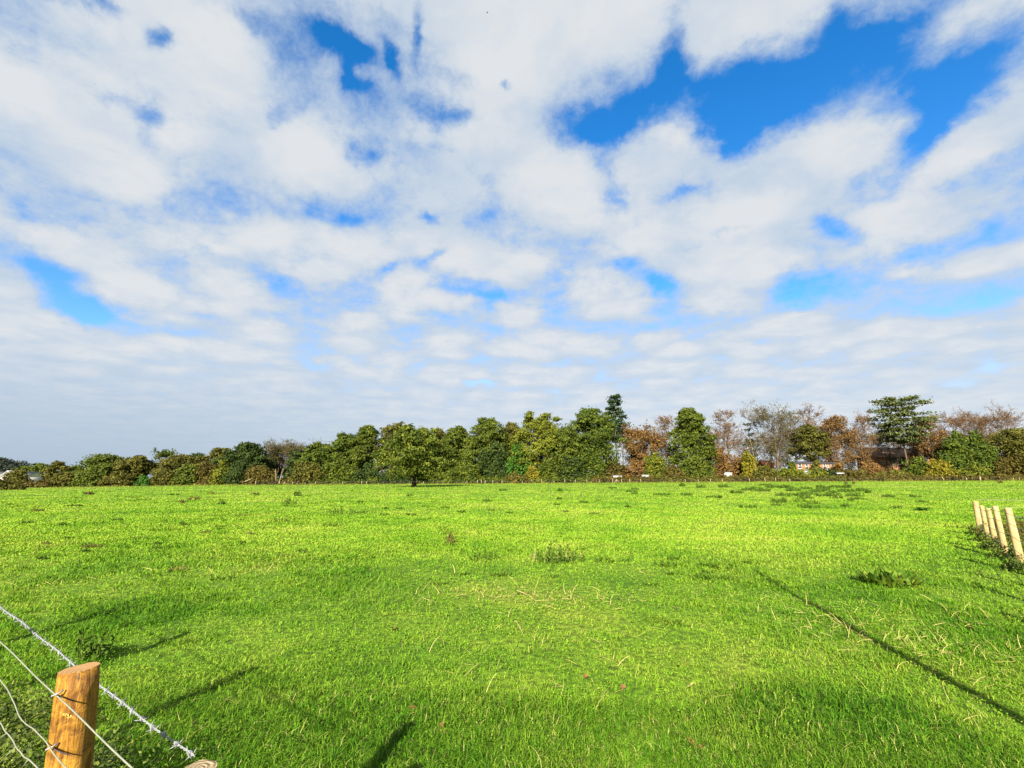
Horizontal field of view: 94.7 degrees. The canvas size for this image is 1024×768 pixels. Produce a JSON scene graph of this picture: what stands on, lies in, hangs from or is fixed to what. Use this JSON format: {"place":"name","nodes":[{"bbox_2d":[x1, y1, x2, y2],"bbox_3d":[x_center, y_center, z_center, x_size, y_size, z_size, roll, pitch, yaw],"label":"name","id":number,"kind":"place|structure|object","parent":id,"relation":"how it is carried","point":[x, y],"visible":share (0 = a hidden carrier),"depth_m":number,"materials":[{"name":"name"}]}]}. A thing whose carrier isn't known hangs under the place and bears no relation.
{"place":"outdoors","nodes":[
{"label":"outdoors","id":0,"kind":"place"},
{"bbox_2d":[0,480,1023,767],"bbox_3d":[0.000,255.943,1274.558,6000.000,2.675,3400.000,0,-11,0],"label":"ground","id":1,"kind":"structure","parent":0,"point":[570,654],"depth_m":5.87,"materials":[{"name":"green plant"}]},
{"bbox_2d":[0,478,25,489],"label":"bush","id":2,"kind":"object","parent":1,"relation":"on","point":[15,484],"visible":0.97,"depth_m":114.79,"materials":[{"name":"green plant"}]},
{"bbox_2d":[0,457,31,471],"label":"broadleaf tree","id":3,"kind":"object","parent":1,"relation":"on","point":[6,464],"visible":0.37,"depth_m":211.47,"materials":[{"name":"green plant"}]},
{"bbox_2d":[2,468,31,481],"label":"bush","id":4,"kind":"object","parent":1,"relation":"on","point":[19,473],"visible":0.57,"depth_m":165.41,"materials":[{"name":"green plant"}]},
{"bbox_2d":[0,675,54,767],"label":"bramble bush","id":5,"kind":"object","parent":1,"relation":"on","point":[27,710],"visible":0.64,"depth_m":3.24,"materials":[{"name":"green plant"}]},
{"bbox_2d":[15,463,49,472],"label":"broadleaf tree","id":6,"kind":"object","parent":1,"relation":"on","point":[38,467],"visible":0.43,"depth_m":200.50,"materials":[{"name":"green plant"}]},
{"bbox_2d":[20,478,51,487],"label":"hedge","id":7,"kind":"object","parent":1,"relation":"on","point":[42,482],"visible":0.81,"depth_m":145.69,"materials":[{"name":"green plant"}]},
{"bbox_2d":[39,460,71,484],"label":"broadleaf tree","id":8,"kind":"object","parent":1,"relation":"on","point":[54,466],"visible":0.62,"depth_m":161.39,"materials":[{"name":"green plant"}]},
{"bbox_2d":[47,470,76,486],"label":"bush","id":9,"kind":"object","parent":1,"relation":"on","point":[62,478],"visible":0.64,"depth_m":151.36,"materials":[{"name":"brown plant"}]},
{"bbox_2d":[0,641,133,767],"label":"stock fence","id":10,"kind":"object","parent":1,"relation":"on","point":[70,743],"visible":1,"depth_m":1.36,"materials":[{"name":"wood"}]},
{"bbox_2d":[68,469,108,486],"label":"bush","id":11,"kind":"object","parent":1,"relation":"on","point":[90,477],"visible":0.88,"depth_m":150.37,"materials":[{"name":"green plant"}]},
{"bbox_2d":[74,627,114,661],"bbox_3d":[-4.182,2.594,4.714,0.377,0.365,0.240,-5,-12,22],"label":"bush","id":12,"kind":"object","parent":1,"relation":"on","point":[94,647],"visible":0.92,"depth_m":4.70,"materials":[{"name":"green plant"}]},
{"bbox_2d":[64,452,127,479],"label":"broadleaf tree","id":13,"kind":"object","parent":1,"relation":"on","point":[100,462],"visible":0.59,"depth_m":162.06,"materials":[{"name":"green plant"}]},
{"bbox_2d":[0,711,208,767],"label":"bramble bush","id":14,"kind":"object","parent":1,"relation":"on","point":[109,763],"visible":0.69,"depth_m":2.54,"materials":[{"name":"green plant"}]},
{"bbox_2d":[0,605,216,767],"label":"barbed wire fence","id":15,"kind":"object","parent":1,"relation":"on","point":[205,764],"visible":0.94,"depth_m":1.79,"materials":[{"name":"silver metal"}]},
{"bbox_2d":[97,470,134,485],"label":"bush","id":16,"kind":"object","parent":1,"relation":"on","point":[118,478],"visible":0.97,"depth_m":149.92,"materials":[{"name":"green plant"}]},
{"bbox_2d":[111,455,159,480],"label":"broadleaf tree","id":17,"kind":"object","parent":1,"relation":"on","point":[136,466],"visible":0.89,"depth_m":160.97,"materials":[{"name":"green plant"}]},
{"bbox_2d":[149,468,177,484],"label":"bush","id":18,"kind":"object","parent":1,"relation":"on","point":[162,477],"visible":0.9,"depth_m":149.24,"materials":[{"name":"green plant"}]},
{"bbox_2d":[150,454,199,476],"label":"broadleaf tree","id":19,"kind":"object","parent":1,"relation":"on","point":[172,462],"visible":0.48,"depth_m":164.93,"materials":[{"name":"green plant"}]},
{"bbox_2d":[169,463,201,484],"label":"bush","id":20,"kind":"object","parent":1,"relation":"on","point":[184,474],"visible":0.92,"depth_m":148.64,"materials":[{"name":"green plant"}]},
{"bbox_2d":[191,461,215,484],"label":"bush","id":21,"kind":"object","parent":1,"relation":"on","point":[205,472],"visible":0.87,"depth_m":150.19,"materials":[{"name":"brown plant"}]},
{"bbox_2d":[193,447,238,472],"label":"broadleaf tree","id":22,"kind":"object","parent":1,"relation":"on","point":[217,451],"visible":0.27,"depth_m":168.40,"materials":[{"name":"green plant"}]},
{"bbox_2d":[208,459,232,484],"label":"bush","id":23,"kind":"object","parent":1,"relation":"on","point":[217,473],"visible":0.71,"depth_m":149.23,"materials":[{"name":"green plant"}]},
{"bbox_2d":[220,466,244,484],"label":"bush","id":24,"kind":"object","parent":1,"relation":"on","point":[233,475],"visible":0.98,"depth_m":147.68,"materials":[{"name":"green plant"}]},
{"bbox_2d":[209,441,276,472],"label":"broadleaf tree","id":25,"kind":"object","parent":1,"relation":"on","point":[247,454],"visible":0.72,"depth_m":163.77,"materials":[{"name":"green plant"}]},
{"bbox_2d":[237,463,277,484],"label":"bush","id":26,"kind":"object","parent":1,"relation":"on","point":[258,472],"visible":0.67,"depth_m":149.91,"materials":[{"name":"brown plant"}]},
{"bbox_2d":[243,476,307,484],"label":"scrub","id":27,"kind":"object","parent":1,"relation":"on","point":[254,479],"visible":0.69,"depth_m":148.27,"materials":[{"name":"green plant"}]},
{"bbox_2d":[259,437,326,472],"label":"bare tree","id":28,"kind":"object","parent":1,"relation":"on","point":[283,450],"visible":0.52,"depth_m":180.10,"materials":[{"name":"brown plant"}]},
{"bbox_2d":[280,448,313,475],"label":"broadleaf tree","id":29,"kind":"object","parent":1,"relation":"on","point":[288,469],"visible":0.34,"depth_m":175.09,"materials":[{"name":"green plant"}]},
{"bbox_2d":[286,461,326,483],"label":"bush","id":30,"kind":"object","parent":1,"relation":"on","point":[313,470],"visible":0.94,"depth_m":148.54,"materials":[{"name":"green plant"}]},
{"bbox_2d":[291,442,341,470],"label":"broadleaf tree","id":31,"kind":"object","parent":1,"relation":"on","point":[316,452],"visible":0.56,"depth_m":165.11,"materials":[{"name":"green plant"}]},
{"bbox_2d":[316,457,356,483],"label":"bush","id":32,"kind":"object","parent":1,"relation":"on","point":[339,469],"visible":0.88,"depth_m":148.88,"materials":[{"name":"green plant"}]},
{"bbox_2d":[319,431,359,464],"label":"broadleaf tree","id":33,"kind":"object","parent":1,"relation":"on","point":[341,441],"visible":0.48,"depth_m":166.56,"materials":[{"name":"green plant"}]},
{"bbox_2d":[306,475,382,483],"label":"scrub","id":34,"kind":"object","parent":1,"relation":"on","point":[360,480],"visible":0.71,"depth_m":148.38,"materials":[{"name":"green plant"}]},
{"bbox_2d":[339,424,388,473],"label":"broadleaf tree","id":35,"kind":"object","parent":1,"relation":"on","point":[367,436],"visible":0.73,"depth_m":166.51,"materials":[{"name":"green plant"}]},
{"bbox_2d":[350,462,381,483],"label":"bush","id":36,"kind":"object","parent":1,"relation":"on","point":[367,472],"visible":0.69,"depth_m":149.43,"materials":[{"name":"green plant"}]},
{"bbox_2d":[370,421,407,472],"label":"broadleaf tree","id":37,"kind":"object","parent":1,"relation":"on","point":[387,431],"visible":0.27,"depth_m":170.43,"materials":[{"name":"green plant"}]},
{"bbox_2d":[375,471,411,483],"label":"bush","id":38,"kind":"object","parent":1,"relation":"on","point":[386,481],"visible":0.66,"depth_m":148.29,"materials":[{"name":"green plant"}]},
{"bbox_2d":[370,423,461,486],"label":"oak tree","id":39,"kind":"object","parent":1,"relation":"on","point":[421,449],"visible":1,"depth_m":98.26,"materials":[{"name":"green plant"}]},
{"bbox_2d":[416,470,453,483],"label":"bush","id":40,"kind":"object","parent":1,"relation":"on","point":[440,478],"visible":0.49,"depth_m":148.92,"materials":[{"name":"green plant"}]},
{"bbox_2d":[437,425,476,474],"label":"broadleaf tree","id":41,"kind":"object","parent":1,"relation":"on","point":[458,433],"visible":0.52,"depth_m":166.43,"materials":[{"name":"green plant"}]},
{"bbox_2d":[447,460,482,483],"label":"bush","id":42,"kind":"object","parent":1,"relation":"on","point":[465,470],"visible":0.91,"depth_m":148.60,"materials":[{"name":"green plant"}]},
{"bbox_2d":[449,475,519,482],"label":"scrub","id":43,"kind":"object","parent":1,"relation":"on","point":[494,480],"visible":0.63,"depth_m":148.37,"materials":[{"name":"green plant"}]},
{"bbox_2d":[458,417,512,476],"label":"broadleaf tree","id":44,"kind":"object","parent":1,"relation":"on","point":[488,430],"visible":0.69,"depth_m":161.75,"materials":[{"name":"green plant"}]},
{"bbox_2d":[476,441,513,480],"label":"bush","id":45,"kind":"object","parent":1,"relation":"on","point":[497,466],"visible":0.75,"depth_m":154.66,"materials":[{"name":"green plant"}]},
{"bbox_2d":[6,538,1022,766],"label":"dry straw","id":46,"kind":"object","parent":1,"relation":"on","point":[869,639],"visible":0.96,"depth_m":5.31,"materials":[{"name":"plant"}]},
{"bbox_2d":[504,442,533,475],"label":"bush","id":47,"kind":"object","parent":1,"relation":"on","point":[522,469],"visible":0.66,"depth_m":153.26,"materials":[{"name":"green plant"}]},
{"bbox_2d":[25,479,1023,487],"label":"rough grass","id":48,"kind":"structure","parent":1,"relation":"on","point":[193,484],"depth_m":145.87,"materials":[{"name":"green plant"}]},
{"bbox_2d":[504,411,566,470],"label":"broadleaf tree","id":49,"kind":"object","parent":1,"relation":"on","point":[539,437],"visible":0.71,"depth_m":157.77,"materials":[{"name":"green plant"}]},
{"bbox_2d":[535,455,560,481],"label":"bush","id":50,"kind":"object","parent":1,"relation":"on","point":[545,466],"visible":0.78,"depth_m":149.10,"materials":[{"name":"green plant"}]},
{"bbox_2d":[519,475,594,482],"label":"scrub","id":51,"kind":"object","parent":1,"relation":"on","point":[581,479],"visible":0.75,"depth_m":148.02,"materials":[{"name":"green plant"}]},
{"bbox_2d":[534,543,583,564],"bbox_3d":[1.024,3.670,10.194,1.096,0.438,0.791,0,-11,0],"label":"weed clump","id":52,"kind":"object","parent":1,"relation":"on","point":[550,553],"visible":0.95,"depth_m":10.05,"materials":[{"name":"green plant"}]},
{"bbox_2d":[540,426,587,476],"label":"broadleaf tree","id":53,"kind":"object","parent":1,"relation":"on","point":[566,435],"visible":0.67,"depth_m":152.26,"materials":[{"name":"green plant"}]},
{"bbox_2d":[557,453,585,482],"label":"bush","id":54,"kind":"object","parent":1,"relation":"on","point":[577,473],"visible":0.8,"depth_m":149.08,"materials":[{"name":"green plant"}]},
{"bbox_2d":[578,447,606,481],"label":"bush","id":55,"kind":"object","parent":1,"relation":"on","point":[596,465],"visible":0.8,"depth_m":150.25,"materials":[{"name":"green plant"}]},
{"bbox_2d":[557,405,631,465],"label":"broadleaf tree","id":56,"kind":"object","parent":1,"relation":"on","point":[598,436],"visible":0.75,"depth_m":159.10,"materials":[{"name":"green plant"}]},
{"bbox_2d":[601,458,630,482],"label":"bush","id":57,"kind":"object","parent":1,"relation":"on","point":[614,469],"visible":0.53,"depth_m":156.43,"materials":[{"name":"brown plant"}]},
{"bbox_2d":[605,394,633,464],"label":"pine tree","id":58,"kind":"object","parent":1,"relation":"on","point":[613,408],"visible":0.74,"depth_m":176.06,"materials":[{"name":"green plant"}]},
{"bbox_2d":[587,474,658,482],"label":"scrub","id":59,"kind":"object","parent":1,"relation":"on","point":[606,478],"visible":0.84,"depth_m":148.56,"materials":[{"name":"green plant"}]},
{"bbox_2d":[255,476,1019,483],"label":"post and wire fence","id":60,"kind":"object","parent":1,"relation":"on","point":[477,481],"visible":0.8,"depth_m":147.45,"materials":[{"name":"brown wood"}]},
{"bbox_2d":[621,458,656,481],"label":"bush","id":61,"kind":"object","parent":1,"relation":"on","point":[634,467],"visible":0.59,"depth_m":155.43,"materials":[{"name":"orange plant"}]},
{"bbox_2d":[618,420,666,462],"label":"bare tree","id":62,"kind":"object","parent":1,"relation":"on","point":[634,450],"visible":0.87,"depth_m":166.02,"materials":[{"name":"orange plant"}]},
{"bbox_2d":[641,452,666,481],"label":"bush","id":63,"kind":"object","parent":1,"relation":"on","point":[654,463],"visible":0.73,"depth_m":153.65,"materials":[{"name":"green plant"}]},
{"bbox_2d":[649,415,679,464],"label":"bare tree","id":64,"kind":"object","parent":1,"relation":"on","point":[667,424],"visible":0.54,"depth_m":173.88,"materials":[{"name":"orange plant"}]},
{"bbox_2d":[662,463,686,481],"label":"bush","id":65,"kind":"object","parent":1,"relation":"on","point":[671,471],"visible":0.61,"depth_m":150.97,"materials":[{"name":"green plant"}]},
{"bbox_2d":[653,473,719,481],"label":"scrub","id":66,"kind":"object","parent":1,"relation":"on","point":[666,478],"visible":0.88,"depth_m":148.45,"materials":[{"name":"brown plant"}]},
{"bbox_2d":[666,407,720,470],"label":"broadleaf tree","id":67,"kind":"object","parent":1,"relation":"on","point":[692,428],"visible":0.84,"depth_m":160.55,"materials":[{"name":"green plant"}]},
{"bbox_2d":[678,453,715,480],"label":"bush","id":68,"kind":"object","parent":1,"relation":"on","point":[694,465],"visible":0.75,"depth_m":151.85,"materials":[{"name":"green plant"}]},
{"bbox_2d":[711,446,733,475],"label":"bush","id":69,"kind":"object","parent":1,"relation":"on","point":[723,462],"visible":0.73,"depth_m":162.82,"materials":[{"name":"orange plant"}]},
{"bbox_2d":[706,409,750,463],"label":"bare tree","id":70,"kind":"object","parent":1,"relation":"on","point":[725,425],"visible":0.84,"depth_m":169.38,"materials":[{"name":"orange plant"}]},
{"bbox_2d":[714,473,782,481],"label":"scrub","id":71,"kind":"object","parent":1,"relation":"on","point":[742,478],"visible":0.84,"depth_m":148.67,"materials":[{"name":"green plant"}]},
{"bbox_2d":[740,450,758,476],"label":"bush","id":72,"kind":"object","parent":1,"relation":"on","point":[749,464],"visible":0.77,"depth_m":154.76,"materials":[{"name":"yellow plant"}]},
{"bbox_2d":[718,423,792,468],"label":"bare tree","id":73,"kind":"object","parent":1,"relation":"on","point":[755,452],"visible":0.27,"depth_m":192.28,"materials":[{"name":"orange plant"}]},
{"bbox_2d":[753,464,780,480],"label":"bush","id":74,"kind":"object","parent":1,"relation":"on","point":[763,471],"visible":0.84,"depth_m":150.20,"materials":[{"name":"green plant"}]},
{"bbox_2d":[736,398,814,470],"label":"bare tree","id":75,"kind":"object","parent":1,"relation":"on","point":[773,446],"visible":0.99,"depth_m":166.14,"materials":[{"name":"brown plant"}]},
{"bbox_2d":[772,467,828,481],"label":"hedge","id":76,"kind":"object","parent":1,"relation":"on","point":[794,472],"visible":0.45,"depth_m":150.80,"materials":[{"name":"green plant"}]},
{"bbox_2d":[776,402,839,460],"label":"bare tree","id":77,"kind":"object","parent":1,"relation":"on","point":[806,421],"visible":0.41,"depth_m":174.43,"materials":[{"name":"orange plant"}]},
{"bbox_2d":[783,424,833,460],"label":"broadleaf tree","id":78,"kind":"object","parent":1,"relation":"on","point":[808,443],"visible":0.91,"depth_m":165.07,"materials":[{"name":"green plant"}]},
{"bbox_2d":[786,461,840,469],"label":"brick terrace","id":79,"kind":"structure","parent":1,"relation":"on","point":[806,464],"depth_m":157.52,"materials":[{"name":"brick"}]},
{"bbox_2d":[779,474,854,481],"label":"scrub","id":80,"kind":"object","parent":1,"relation":"on","point":[824,477],"visible":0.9,"depth_m":148.81,"materials":[{"name":"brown plant"}]},
{"bbox_2d":[815,428,862,469],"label":"bare tree","id":81,"kind":"object","parent":1,"relation":"on","point":[849,463],"visible":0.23,"depth_m":190.00,"materials":[{"name":"orange plant"}]},
{"bbox_2d":[816,414,867,464],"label":"bare tree","id":82,"kind":"object","parent":1,"relation":"on","point":[846,436],"visible":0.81,"depth_m":166.81,"materials":[{"name":"orange plant"}]},
{"bbox_2d":[838,467,878,480],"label":"bush","id":83,"kind":"object","parent":1,"relation":"on","point":[855,472],"visible":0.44,"depth_m":151.06,"materials":[{"name":"green plant"}]},
{"bbox_2d":[850,408,882,464],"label":"bare tree","id":84,"kind":"object","parent":1,"relation":"on","point":[861,419],"visible":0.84,"depth_m":170.83,"materials":[{"name":"orange plant"}]},
{"bbox_2d":[835,426,905,467],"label":"bare tree","id":85,"kind":"object","parent":1,"relation":"on","point":[875,444],"visible":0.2,"depth_m":190.93,"materials":[{"name":"orange plant"}]},
{"bbox_2d":[856,448,910,472],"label":"brick house","id":86,"kind":"structure","parent":1,"relation":"on","point":[878,457],"depth_m":179.00,"materials":[{"name":"brown brick"}]},
{"bbox_2d":[874,430,900,469],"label":"bare tree","id":87,"kind":"object","parent":1,"relation":"on","point":[889,455],"visible":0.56,"depth_m":175.76,"materials":[{"name":"plant"}]},
{"bbox_2d":[846,473,931,480],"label":"scrub","id":88,"kind":"object","parent":1,"relation":"on","point":[886,477],"visible":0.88,"depth_m":148.57,"materials":[{"name":"green plant"}]},
{"bbox_2d":[854,567,927,587],"bbox_3d":[6.261,3.178,7.839,1.046,0.290,0.798,0,-11,0],"label":"dock plant","id":89,"kind":"object","parent":1,"relation":"on","point":[893,577],"visible":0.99,"depth_m":7.69,"materials":[{"name":"green plant"}]},
{"bbox_2d":[864,395,941,467],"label":"pine tree","id":90,"kind":"object","parent":1,"relation":"on","point":[895,430],"visible":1,"depth_m":166.28,"materials":[{"name":"green plant"}]},
{"bbox_2d":[899,455,928,475],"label":"bush","id":91,"kind":"object","parent":1,"relation":"on","point":[917,466],"visible":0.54,"depth_m":154.35,"materials":[{"name":"green plant"}]},
{"bbox_2d":[900,414,948,462],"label":"bare tree","id":92,"kind":"object","parent":1,"relation":"on","point":[935,438],"visible":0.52,"depth_m":167.82,"materials":[{"name":"orange plant"}]},
{"bbox_2d":[924,459,957,476],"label":"bush","id":93,"kind":"object","parent":1,"relation":"on","point":[940,468],"visible":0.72,"depth_m":151.25,"materials":[{"name":"yellow plant"}]},
{"bbox_2d":[931,427,1002,474],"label":"bush","id":94,"kind":"object","parent":1,"relation":"on","point":[972,448],"visible":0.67,"depth_m":154.85,"materials":[{"name":"green plant"}]},
{"bbox_2d":[932,409,1001,445],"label":"bare tree","id":95,"kind":"object","parent":1,"relation":"on","point":[956,422],"visible":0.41,"depth_m":172.53,"materials":[{"name":"orange plant"}]},
{"bbox_2d":[917,473,1023,480],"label":"scrub","id":96,"kind":"object","parent":1,"relation":"on","point":[976,477],"visible":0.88,"depth_m":148.40,"materials":[{"name":"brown plant"}]},
{"bbox_2d":[957,465,992,480],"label":"bush","id":97,"kind":"object","parent":1,"relation":"on","point":[974,470],"visible":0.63,"depth_m":150.22,"materials":[{"name":"green plant"}]},
{"bbox_2d":[947,399,1023,454],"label":"bare tree","id":98,"kind":"object","parent":1,"relation":"on","point":[1005,419],"visible":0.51,"depth_m":171.43,"materials":[{"name":"orange plant"}]},
{"bbox_2d":[972,500,1023,561],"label":"post and wire fence","id":99,"kind":"object","parent":1,"relation":"on","point":[1013,531],"visible":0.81,"depth_m":10.99,"materials":[{"name":"beige wood"}]},
{"bbox_2d":[977,536,1023,549],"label":"bramble bush","id":100,"kind":"object","parent":1,"relation":"on","point":[987,543],"visible":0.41,"depth_m":11.62,"materials":[{"name":"green plant"}]},
{"bbox_2d":[984,427,1023,464],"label":"broadleaf tree","id":101,"kind":"object","parent":1,"relation":"on","point":[1012,440],"visible":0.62,"depth_m":156.84,"materials":[{"name":"green plant"}]},
{"bbox_2d":[987,544,1023,559],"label":"bramble bush","id":102,"kind":"object","parent":1,"relation":"on","point":[1008,551],"visible":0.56,"depth_m":10.51,"materials":[{"name":"green plant"}]},
{"bbox_2d":[990,452,1023,476],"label":"bush","id":103,"kind":"object","parent":1,"relation":"on","point":[1007,466],"visible":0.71,"depth_m":151.51,"materials":[{"name":"green plant"}]},
{"bbox_2d":[997,554,1023,571],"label":"bramble bush","id":104,"kind":"object","parent":1,"relation":"on","point":[1019,563],"visible":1,"depth_m":9.33,"materials":[{"name":"green plant"}]},
{"bbox_2d":[0,0,1023,477],"label":"sky","id":105,"kind":"structure","parent":0,"point":[224,223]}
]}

